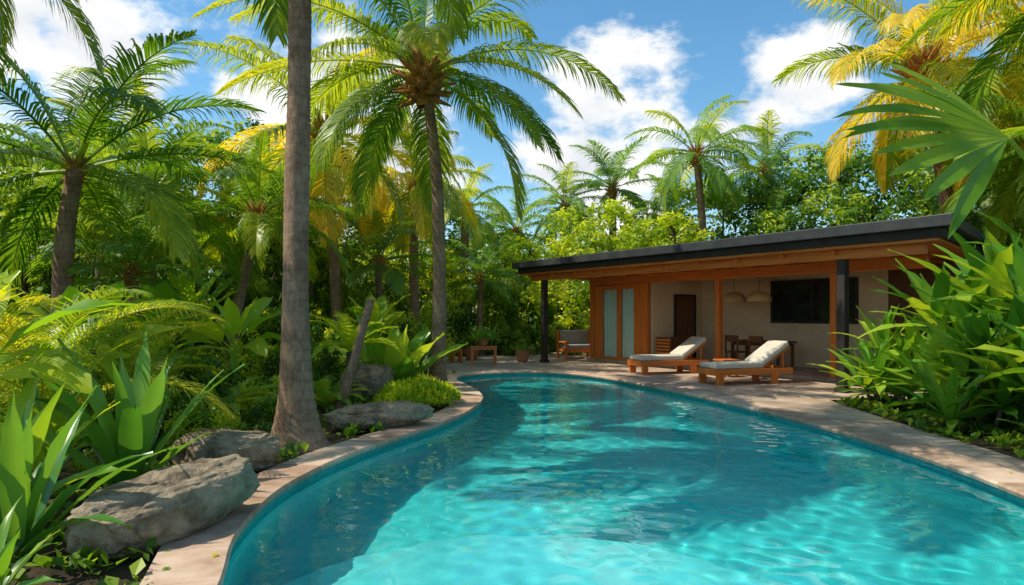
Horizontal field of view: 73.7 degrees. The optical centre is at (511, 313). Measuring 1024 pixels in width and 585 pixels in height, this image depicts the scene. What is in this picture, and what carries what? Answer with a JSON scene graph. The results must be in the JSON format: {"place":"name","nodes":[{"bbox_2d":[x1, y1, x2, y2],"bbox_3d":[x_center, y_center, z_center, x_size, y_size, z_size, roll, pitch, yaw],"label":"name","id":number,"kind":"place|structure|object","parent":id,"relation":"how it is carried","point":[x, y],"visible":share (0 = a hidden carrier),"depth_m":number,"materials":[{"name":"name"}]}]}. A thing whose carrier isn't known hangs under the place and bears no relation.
{"place":"outdoors","nodes":[
{"label":"outdoors","id":0,"kind":"place"},
{"bbox_2d":[0,0,1023,306],"label":"sky","id":1,"kind":"structure","parent":0,"point":[676,57],"materials":[{"name":"blue"}]},
{"bbox_2d":[9,323,1023,584],"bbox_3d":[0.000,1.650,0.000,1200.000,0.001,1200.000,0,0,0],"label":"ground","id":2,"kind":"structure","parent":0,"point":[119,571],"depth_m":5.50,"materials":[{"name":"soil"}]},
{"bbox_2d":[0,494,61,584],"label":"lance leaf plant","id":3,"kind":"object","parent":2,"relation":"on","point":[6,552],"visible":1,"depth_m":3.90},
{"bbox_2d":[0,232,94,332],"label":"shrub","id":4,"kind":"object","parent":2,"relation":"on","point":[49,278],"visible":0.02,"depth_m":17.96,"materials":[{"name":"green plant"}]},
{"bbox_2d":[0,0,105,92],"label":"palm tree","id":5,"kind":"object","parent":2,"relation":"on","point":[86,29],"visible":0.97,"depth_m":10.60,"materials":[{"name":"green plant"}]},
{"bbox_2d":[0,174,111,336],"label":"tree","id":6,"kind":"object","parent":2,"relation":"on","point":[11,196],"visible":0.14,"depth_m":16.28,"materials":[{"name":"green plant"}]},
{"bbox_2d":[0,270,135,393],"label":"banana plant","id":7,"kind":"object","parent":2,"relation":"on","point":[75,378],"visible":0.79,"depth_m":5.90,"materials":[{"name":"green plant"}]},
{"bbox_2d":[0,378,136,492],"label":"lance leaf plant","id":8,"kind":"object","parent":2,"relation":"on","point":[40,421],"visible":0.31,"depth_m":5.31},
{"bbox_2d":[0,340,166,474],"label":"lance leaf plant","id":9,"kind":"object","parent":2,"relation":"on","point":[58,421],"visible":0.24,"depth_m":6.50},
{"bbox_2d":[0,384,189,562],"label":"lance leaf plant","id":10,"kind":"object","parent":2,"relation":"on","point":[30,518],"visible":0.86,"depth_m":4.51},
{"bbox_2d":[0,125,193,261],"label":"palm tree","id":11,"kind":"object","parent":2,"relation":"on","point":[74,150],"visible":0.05,"depth_m":19.83,"materials":[{"name":"green plant"}]},
{"bbox_2d":[0,113,193,312],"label":"tree","id":12,"kind":"object","parent":2,"relation":"on","point":[36,146],"visible":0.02,"depth_m":21.21,"materials":[{"name":"green plant"}]},
{"bbox_2d":[10,279,186,448],"bbox_3d":[-5.237,0.619,8.438,2.143,2.062,1.797,0,0,37],"label":"banana plant","id":13,"kind":"object","parent":2,"relation":"on","point":[70,292],"visible":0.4,"depth_m":8.11,"materials":[{"name":"green plant"}]},
{"bbox_2d":[0,144,215,295],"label":"palm tree","id":14,"kind":"object","parent":2,"relation":"on","point":[46,258],"visible":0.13,"depth_m":15.10,"materials":[{"name":"green plant"}]},
{"bbox_2d":[0,276,236,421],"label":"areca palm","id":15,"kind":"object","parent":2,"relation":"on","point":[73,345],"visible":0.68,"depth_m":7.00,"materials":[{"name":"green plant"}]},
{"bbox_2d":[1,204,239,377],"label":"palm tree","id":16,"kind":"object","parent":2,"relation":"on","point":[130,276],"visible":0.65,"depth_m":13.28,"materials":[{"name":"green plant"}]},
{"bbox_2d":[5,305,238,399],"bbox_3d":[-5.610,0.662,9.768,3.229,1.576,3.020,0,0,-23],"label":"areca palm","id":17,"kind":"object","parent":2,"relation":"on","point":[131,351],"visible":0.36,"depth_m":9.81,"materials":[{"name":"green plant"}]},
{"bbox_2d":[0,325,244,485],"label":"lance leaf plant","id":18,"kind":"object","parent":2,"relation":"on","point":[130,431],"visible":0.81,"depth_m":6.03,"materials":[{"name":"plant"}]},
{"bbox_2d":[16,75,248,282],"bbox_3d":[-10.052,-2.170,18.856,6.569,7.656,6.303,0,0,-43],"label":"palm tree","id":19,"kind":"object","parent":2,"relation":"on","point":[156,174],"visible":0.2,"depth_m":18.37,"materials":[{"name":"green plant"}]},
{"bbox_2d":[0,29,283,326],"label":"palm tree","id":20,"kind":"object","parent":2,"relation":"on","point":[78,171],"visible":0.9,"depth_m":12.10,"materials":[{"name":"green plant"}]},
{"bbox_2d":[82,372,230,465],"bbox_3d":[-3.941,1.108,7.361,1.489,1.084,1.545,0,0,-5],"label":"lance leaf plant","id":21,"kind":"object","parent":2,"relation":"on","point":[166,397],"visible":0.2,"depth_m":7.50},
{"bbox_2d":[64,454,260,559],"bbox_3d":[-2.488,1.392,4.996,0.651,0.525,1.510,0,6,28],"label":"boulder","id":22,"kind":"object","parent":2,"relation":"on","point":[166,505],"visible":0.89,"depth_m":4.70,"materials":[{"name":"stone"}]},
{"bbox_2d":[117,279,222,356],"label":"banana plant","id":23,"kind":"object","parent":2,"relation":"on","point":[163,290],"visible":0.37,"depth_m":12.28,"materials":[{"name":"green plant"}]},
{"bbox_2d":[120,269,225,369],"bbox_3d":[-8.771,0.468,17.051,3.238,3.371,2.932,0,0,-39],"label":"shrub","id":24,"kind":"object","parent":2,"relation":"on","point":[185,340],"visible":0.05,"depth_m":17.30,"materials":[{"name":"green plant"}]},
{"bbox_2d":[105,261,256,379],"bbox_3d":[-7.246,0.244,15.390,2.450,2.812,2.923,0,0,41],"label":"banana plant","id":25,"kind":"object","parent":2,"relation":"on","point":[185,285],"visible":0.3,"depth_m":15.06,"materials":[{"name":"green plant"}]},
{"bbox_2d":[157,384,216,437],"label":"shrub","id":26,"kind":"object","parent":2,"relation":"on","point":[172,403],"visible":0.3,"depth_m":9.21,"materials":[{"name":"green plant"}]},
{"bbox_2d":[152,349,250,410],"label":"shrub","id":27,"kind":"object","parent":2,"relation":"on","point":[223,391],"visible":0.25,"depth_m":11.38,"materials":[{"name":"green plant"}]},
{"bbox_2d":[162,399,243,443],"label":"shrub","id":28,"kind":"object","parent":2,"relation":"on","point":[219,420],"visible":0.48,"depth_m":8.65,"materials":[{"name":"green plant"}]},
{"bbox_2d":[132,107,282,331],"bbox_3d":[-10.688,-2.791,25.874,7.485,9.778,8.046,0,0,-44],"label":"tree","id":29,"kind":"object","parent":2,"relation":"on","point":[219,137],"visible":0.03,"depth_m":25.24,"materials":[{"name":"green plant"}]},
{"bbox_2d":[166,376,277,417],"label":"fern","id":30,"kind":"object","parent":2,"relation":"on","point":[231,401],"visible":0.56,"depth_m":10.37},
{"bbox_2d":[134,137,313,318],"bbox_3d":[-8.766,-1.643,20.510,5.307,6.609,4.913,0,0,-24],"label":"palm tree","id":31,"kind":"object","parent":2,"relation":"on","point":[215,268],"visible":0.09,"depth_m":19.98,"materials":[{"name":"green plant"}]},
{"bbox_2d":[168,428,280,472],"bbox_3d":[-2.962,1.423,7.059,1.128,0.465,0.682,0,0,-11],"label":"boulder","id":32,"kind":"object","parent":2,"relation":"on","point":[260,449],"visible":0.69,"depth_m":6.85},
{"bbox_2d":[170,293,281,383],"bbox_3d":[-5.006,0.619,12.226,2.143,2.062,1.797,0,0,-17],"label":"banana plant","id":33,"kind":"object","parent":2,"relation":"on","point":[250,319],"visible":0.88,"depth_m":12.12,"materials":[{"name":"green plant"}]},
{"bbox_2d":[191,332,278,393],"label":"shrub","id":34,"kind":"object","parent":2,"relation":"on","point":[243,372],"visible":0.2,"depth_m":13.44,"materials":[{"name":"green plant"}]},
{"bbox_2d":[138,129,364,381],"bbox_3d":[-5.981,-1.234,16.103,4.825,5.804,4.895,0,0,0],"label":"palm tree","id":35,"kind":"object","parent":2,"relation":"on","point":[254,234],"visible":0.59,"depth_m":15.78,"materials":[{"name":"green plant"}]},
{"bbox_2d":[243,394,277,430],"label":"shrub","id":36,"kind":"object","parent":2,"relation":"on","point":[271,400],"visible":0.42,"depth_m":9.70,"materials":[{"name":"green plant"}]},
{"bbox_2d":[201,199,329,322],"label":"tree","id":37,"kind":"object","parent":2,"relation":"on","point":[267,273],"visible":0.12,"depth_m":20.55,"materials":[{"name":"green plant"}]},
{"bbox_2d":[204,275,327,369],"bbox_3d":[-6.721,0.474,18.949,3.421,3.231,2.893,0,0,8],"label":"shrub","id":38,"kind":"object","parent":2,"relation":"on","point":[264,290],"visible":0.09,"depth_m":18.49,"materials":[{"name":"green plant"}]},
{"bbox_2d":[235,373,318,419],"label":"shrub","id":39,"kind":"object","parent":2,"relation":"on","point":[246,402],"visible":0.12,"depth_m":10.90,"materials":[{"name":"green plant"}]},
{"bbox_2d":[239,304,324,373],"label":"shrub","id":40,"kind":"object","parent":2,"relation":"on","point":[276,321],"visible":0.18,"depth_m":17.29,"materials":[{"name":"green plant"}]},
{"bbox_2d":[255,336,346,396],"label":"shrub","id":41,"kind":"object","parent":2,"relation":"on","point":[327,362],"visible":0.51,"depth_m":13.28,"materials":[{"name":"green plant"}]},
{"bbox_2d":[271,239,365,323],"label":"tree","id":42,"kind":"object","parent":2,"relation":"on","point":[342,271],"visible":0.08,"depth_m":23.64,"materials":[{"name":"green plant"}]},
{"bbox_2d":[176,35,461,332],"bbox_3d":[-5.219,-3.373,20.110,7.667,10.055,7.458,0,0,0],"label":"palm tree","id":43,"kind":"object","parent":2,"relation":"on","point":[326,183],"visible":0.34,"depth_m":19.12,"materials":[{"name":"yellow plant"}]},
{"bbox_2d":[276,374,370,408],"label":"fern","id":44,"kind":"object","parent":2,"relation":"on","point":[325,394],"visible":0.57,"depth_m":11.46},
{"bbox_2d":[266,185,389,306],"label":"palm tree","id":45,"kind":"object","parent":2,"relation":"on","point":[350,265],"visible":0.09,"depth_m":22.43,"materials":[{"name":"green plant"}]},
{"bbox_2d":[335,298,374,409],"bbox_3d":[-2.647,0.778,11.415,0.715,2.091,0.243,0,0,0],"label":"leaning log","id":46,"kind":"object","parent":2,"relation":"on","point":[348,379],"visible":0.83,"depth_m":11.37,"materials":[{"name":"brown wood"}]},
{"bbox_2d":[309,311,401,399],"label":"tree fern","id":47,"kind":"object","parent":2,"relation":"on","point":[347,343],"visible":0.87,"depth_m":12.47,"materials":[{"name":"green plant"}]},
{"bbox_2d":[243,0,476,457],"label":"palm tree","id":48,"kind":"object","parent":2,"relation":"on","point":[296,418],"visible":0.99,"depth_m":8.18,"materials":[{"name":"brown plant"}]},
{"bbox_2d":[313,234,408,337],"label":"shrub","id":49,"kind":"object","parent":2,"relation":"on","point":[400,306],"visible":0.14,"depth_m":24.36,"materials":[{"name":"green plant"}]},
{"bbox_2d":[340,363,394,401],"bbox_3d":[-2.748,1.320,13.019,1.056,0.809,0.782,0,0,-23],"label":"boulder","id":50,"kind":"object","parent":2,"relation":"on","point":[373,377],"visible":0.48,"depth_m":12.71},
{"bbox_2d":[332,294,410,333],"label":"banana plant","id":51,"kind":"object","parent":2,"relation":"on","point":[380,311],"visible":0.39,"depth_m":18.22,"materials":[{"name":"green plant"}]},
{"bbox_2d":[322,400,433,429],"bbox_3d":[-1.869,1.429,9.590,1.540,0.384,0.668,-3,1,-14],"label":"boulder","id":52,"kind":"object","parent":2,"relation":"on","point":[387,414],"visible":0.91,"depth_m":9.37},
{"bbox_2d":[313,209,449,333],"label":"palm tree","id":53,"kind":"object","parent":2,"relation":"on","point":[378,261],"visible":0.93,"depth_m":20.65,"materials":[{"name":"green plant"}]},
{"bbox_2d":[336,309,467,381],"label":"agave plant","id":54,"kind":"object","parent":2,"relation":"on","point":[404,364],"visible":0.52,"depth_m":13.37,"materials":[{"name":"green plant"}]},
{"bbox_2d":[324,182,481,311],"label":"tree","id":55,"kind":"object","parent":2,"relation":"on","point":[448,243],"visible":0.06,"depth_m":28.53,"materials":[{"name":"green plant"}]},
{"bbox_2d":[378,318,431,369],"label":"shrub","id":56,"kind":"object","parent":2,"relation":"on","point":[416,331],"visible":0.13,"depth_m":19.38,"materials":[{"name":"green plant"}]},
{"bbox_2d":[188,0,626,383],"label":"palm tree","id":57,"kind":"object","parent":2,"relation":"on","point":[424,60],"visible":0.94,"depth_m":14.22,"materials":[{"name":"green plant"}]},
{"bbox_2d":[336,112,492,360],"bbox_3d":[-3.461,-2.592,24.078,5.718,8.495,5.677,0,0,0],"label":"palm tree","id":58,"kind":"object","parent":2,"relation":"on","point":[413,211],"visible":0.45,"depth_m":23.30,"materials":[{"name":"green plant"}]},
{"bbox_2d":[366,236,476,333],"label":"tree","id":59,"kind":"object","parent":2,"relation":"on","point":[449,270],"visible":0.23,"depth_m":26.41,"materials":[{"name":"green plant"}]},
{"bbox_2d":[385,304,458,361],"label":"shrub","id":60,"kind":"object","parent":2,"relation":"on","point":[424,317],"visible":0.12,"depth_m":22.33,"materials":[{"name":"green plant"}]},
{"bbox_2d":[393,287,473,355],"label":"shrub","id":61,"kind":"object","parent":2,"relation":"on","point":[460,329],"visible":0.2,"depth_m":25.17,"materials":[{"name":"green plant"}]},
{"bbox_2d":[421,239,532,355],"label":"palm tree","id":62,"kind":"object","parent":2,"relation":"on","point":[481,279],"visible":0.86,"depth_m":26.35,"materials":[{"name":"green plant"}]},
{"bbox_2d":[432,163,522,295],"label":"palm tree","id":63,"kind":"object","parent":2,"relation":"on","point":[464,229],"visible":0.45,"depth_m":29.80,"materials":[{"name":"green plant"}]},
{"bbox_2d":[446,275,527,354],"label":"shrub","id":64,"kind":"object","parent":2,"relation":"on","point":[507,314],"visible":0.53,"depth_m":27.01,"materials":[{"name":"green plant"}]},
{"bbox_2d":[447,220,529,328],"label":"tree","id":65,"kind":"object","parent":2,"relation":"on","point":[500,234],"visible":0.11,"depth_m":34.04,"materials":[{"name":"green plant"}]},
{"bbox_2d":[4,367,1023,584],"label":"ground cover","id":66,"kind":"object","parent":2,"relation":"on","point":[918,420],"visible":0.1,"depth_m":8.47,"materials":[{"name":"green plant"}]},
{"bbox_2d":[371,371,461,405],"bbox_3d":[-1.633,1.283,11.910,1.498,0.531,2.134,0,0,13],"label":"grass mound","id":67,"kind":"object","parent":66,"relation":"on","point":[425,386],"depth_m":11.45,"materials":[{"name":"green plant"}]},
{"bbox_2d":[469,186,560,320],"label":"palm tree","id":68,"kind":"object","parent":2,"relation":"on","point":[518,230],"visible":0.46,"depth_m":33.64,"materials":[{"name":"green plant"}]},
{"bbox_2d":[497,331,537,355],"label":"shrub","id":69,"kind":"object","parent":2,"relation":"on","point":[524,340],"visible":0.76,"depth_m":26.34,"materials":[{"name":"green plant"}]},
{"bbox_2d":[483,280,557,351],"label":"shrub","id":70,"kind":"object","parent":2,"relation":"on","point":[533,322],"visible":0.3,"depth_m":28.77,"materials":[{"name":"green plant"}]},
{"bbox_2d":[474,233,581,335],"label":"tree","id":71,"kind":"object","parent":2,"relation":"on","point":[516,258],"visible":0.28,"depth_m":30.29,"materials":[{"name":"green plant"}]},
{"bbox_2d":[534,322,572,354],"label":"shrub","id":72,"kind":"object","parent":2,"relation":"on","point":[552,335],"visible":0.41,"depth_m":26.78,"materials":[{"name":"green plant"}]},
{"bbox_2d":[515,161,613,292],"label":"palm tree","id":73,"kind":"object","parent":2,"relation":"on","point":[565,200],"visible":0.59,"depth_m":32.57,"materials":[{"name":"green plant"}]},
{"bbox_2d":[140,370,1023,584],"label":"pool coping","id":74,"kind":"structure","parent":2,"relation":"on","point":[189,560],"depth_m":7.43,"materials":[{"name":"stone"}]},
{"bbox_2d":[222,375,1023,584],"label":"water","id":75,"kind":"structure","parent":74,"relation":"in","point":[535,480],"depth_m":5.89,"materials":[{"name":"liquid"}]},
{"bbox_2d":[519,196,669,329],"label":"tree","id":76,"kind":"object","parent":2,"relation":"on","point":[565,248],"visible":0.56,"depth_m":27.25,"materials":[{"name":"green plant"}]},
{"bbox_2d":[551,135,679,251],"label":"palm tree","id":77,"kind":"object","parent":2,"relation":"on","point":[616,174],"visible":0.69,"depth_m":33.40,"materials":[{"name":"green plant"}]},
{"bbox_2d":[614,208,715,250],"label":"tree","id":78,"kind":"object","parent":2,"relation":"on","point":[681,224],"visible":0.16,"depth_m":28.10,"materials":[{"name":"green plant"}]},
{"bbox_2d":[616,171,729,245],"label":"palm tree","id":79,"kind":"object","parent":2,"relation":"on","point":[670,204],"visible":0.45,"depth_m":32.58,"materials":[{"name":"green plant"}]},
{"bbox_2d":[624,95,774,239],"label":"palm tree","id":80,"kind":"object","parent":2,"relation":"on","point":[694,158],"visible":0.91,"depth_m":29.84,"materials":[{"name":"green plant"}]},
{"bbox_2d":[652,176,796,245],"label":"tree","id":81,"kind":"object","parent":2,"relation":"on","point":[719,230],"visible":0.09,"depth_m":32.72,"materials":[{"name":"green plant"}]},
{"bbox_2d":[693,109,842,233],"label":"palm tree","id":82,"kind":"object","parent":2,"relation":"on","point":[766,162],"visible":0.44,"depth_m":31.25,"materials":[{"name":"green plant"}]},
{"bbox_2d":[739,181,876,235],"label":"tree","id":83,"kind":"object","parent":2,"relation":"on","point":[855,208],"visible":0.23,"depth_m":26.03,"materials":[{"name":"green plant"}]},
{"bbox_2d":[719,136,934,238],"bbox_3d":[13.552,-2.741,29.896,8.874,9.658,8.726,0,0,17],"label":"tree","id":84,"kind":"object","parent":2,"relation":"on","point":[756,190],"visible":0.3,"depth_m":28.71,"materials":[{"name":"green plant"}]},
{"bbox_2d":[807,303,926,408],"bbox_3d":[6.521,0.750,11.995,2.150,1.858,2.595,0,0,0],"label":"lance leaf clump","id":85,"kind":"object","parent":2,"relation":"on","point":[870,359],"visible":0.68,"depth_m":11.79,"materials":[{"name":"green plant"}]},
{"bbox_2d":[771,0,1023,270],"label":"palm tree","id":86,"kind":"object","parent":2,"relation":"on","point":[927,62],"visible":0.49,"depth_m":17.95,"materials":[{"name":"yellow plant"}]},
{"bbox_2d":[838,258,992,413],"bbox_3d":[6.936,0.372,11.013,3.320,2.650,3.474,0,0,33],"label":"lance leaf clump","id":87,"kind":"object","parent":2,"relation":"on","point":[939,288],"visible":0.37,"depth_m":11.08,"materials":[{"name":"green plant"}]},
{"bbox_2d":[829,135,1023,246],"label":"tree","id":88,"kind":"object","parent":2,"relation":"on","point":[854,162],"visible":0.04,"depth_m":27.27,"materials":[{"name":"green plant"}]},
{"bbox_2d":[832,63,1023,238],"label":"broad fan palm","id":89,"kind":"object","parent":2,"relation":"on","point":[985,159],"visible":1,"depth_m":6.63,"materials":[{"name":"green plant"}]},
{"bbox_2d":[868,228,1023,420],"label":"lance leaf clump","id":90,"kind":"object","parent":2,"relation":"on","point":[1005,255],"visible":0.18,"depth_m":10.55,"materials":[{"name":"green plant"}]},
{"bbox_2d":[869,147,1023,259],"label":"tree","id":91,"kind":"object","parent":2,"relation":"on","point":[927,178],"visible":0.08,"depth_m":22.90,"materials":[{"name":"green plant"}]},
{"bbox_2d":[869,234,1023,428],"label":"lance leaf clump","id":92,"kind":"object","parent":2,"relation":"on","point":[1015,270],"visible":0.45,"depth_m":9.59,"materials":[{"name":"green plant"}]},
{"bbox_2d":[871,294,1023,432],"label":"lance leaf clump","id":93,"kind":"object","parent":2,"relation":"on","point":[943,394],"visible":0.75,"depth_m":9.38,"materials":[{"name":"green plant"}]},
{"bbox_2d":[889,0,1023,143],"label":"palm tree","id":94,"kind":"object","parent":2,"relation":"on","point":[962,8],"visible":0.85,"depth_m":11.36,"materials":[{"name":"green plant"}]},
{"bbox_2d":[898,0,1023,145],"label":"palm tree","id":95,"kind":"object","parent":2,"relation":"on","point":[950,45],"visible":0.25,"depth_m":16.90,"materials":[{"name":"yellow plant"}]},
{"bbox_2d":[900,2,1023,243],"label":"palm tree","id":96,"kind":"object","parent":2,"relation":"on","point":[1017,184],"visible":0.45,"depth_m":15.90,"materials":[{"name":"green plant"}]},
{"bbox_2d":[902,209,1023,406],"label":"lance leaf clump","id":97,"kind":"object","parent":2,"relation":"on","point":[1001,224],"visible":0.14,"depth_m":10.79,"materials":[{"name":"green plant"}]},
{"bbox_2d":[910,279,1023,405],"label":"lance leaf clump","id":98,"kind":"object","parent":2,"relation":"on","point":[1018,304],"visible":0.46,"depth_m":9.32,"materials":[{"name":"green plant"}]},
{"bbox_2d":[926,107,1022,245],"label":"palm tree","id":99,"kind":"object","parent":2,"relation":"on","point":[987,201],"visible":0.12,"depth_m":20.82,"materials":[{"name":"green plant"}]},
{"bbox_2d":[946,286,1023,407],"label":"lance leaf clump","id":100,"kind":"object","parent":2,"relation":"on","point":[1015,371],"visible":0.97,"depth_m":8.74,"materials":[{"name":"green plant"}]},
{"bbox_2d":[427,352,1023,473],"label":"paving","id":101,"kind":"structure","parent":0,"point":[795,394],"depth_m":14.44,"materials":[{"name":"stone"}]},
{"bbox_2d":[556,330,589,358],"bbox_3d":[2.350,1.095,24.600,1.300,1.010,0.850,0,0,-20],"label":"armchair","id":102,"kind":"object","parent":101,"relation":"on","point":[573,341],"visible":0.86,"depth_m":24.68,"materials":[{"name":"fabric"}]},
{"bbox_2d":[628,336,709,374],"bbox_3d":[4.248,1.115,18.526,2.100,0.970,0.735,0,0,-18],"label":"sun lounger","id":103,"kind":"object","parent":101,"relation":"on","point":[677,357],"visible":1,"depth_m":18.33,"materials":[{"name":"fabric"}]},
{"bbox_2d":[697,340,792,385],"bbox_3d":[5.398,1.115,15.826,2.100,0.970,0.735,0,0,-18],"label":"sun lounger","id":104,"kind":"object","parent":101,"relation":"on","point":[756,363],"visible":1,"depth_m":15.64,"materials":[{"name":"fabric"}]},
{"bbox_2d":[512,213,984,392],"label":"pool pavilion","id":105,"kind":"structure","parent":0,"point":[815,284],"depth_m":18.92,"materials":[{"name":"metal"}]},
{"bbox_2d":[590,283,649,360],"bbox_3d":[3.499,0.320,22.448,0.130,2.560,2.780,0,0,-33],"label":"sliding door","id":106,"kind":"structure","parent":105,"relation":"in","point":[641,291],"depth_m":22.35,"materials":[{"name":"brown wood"}]},
{"bbox_2d":[656,337,688,357],"bbox_3d":[4.973,1.120,21.179,0.835,0.800,0.600,0,0,-33],"label":"cabinet","id":107,"kind":"object","parent":105,"relation":"on","point":[666,345],"visible":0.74,"depth_m":20.90,"materials":[{"name":"brown wood"}]},
{"bbox_2d":[674,294,695,357],"bbox_3d":[5.611,0.478,22.063,0.990,2.205,0.120,0,0,-33],"label":"door","id":108,"kind":"structure","parent":105,"relation":"in","point":[684,305],"depth_m":22.07,"materials":[{"name":"brown wood"}]},
{"bbox_2d":[770,277,858,323],"bbox_3d":[8.443,-0.350,19.210,0.070,1.240,2.660,0,0,-33],"label":"window","id":109,"kind":"structure","parent":105,"relation":"in","point":[793,301],"depth_m":19.35,"materials":[{"name":"black glass"}]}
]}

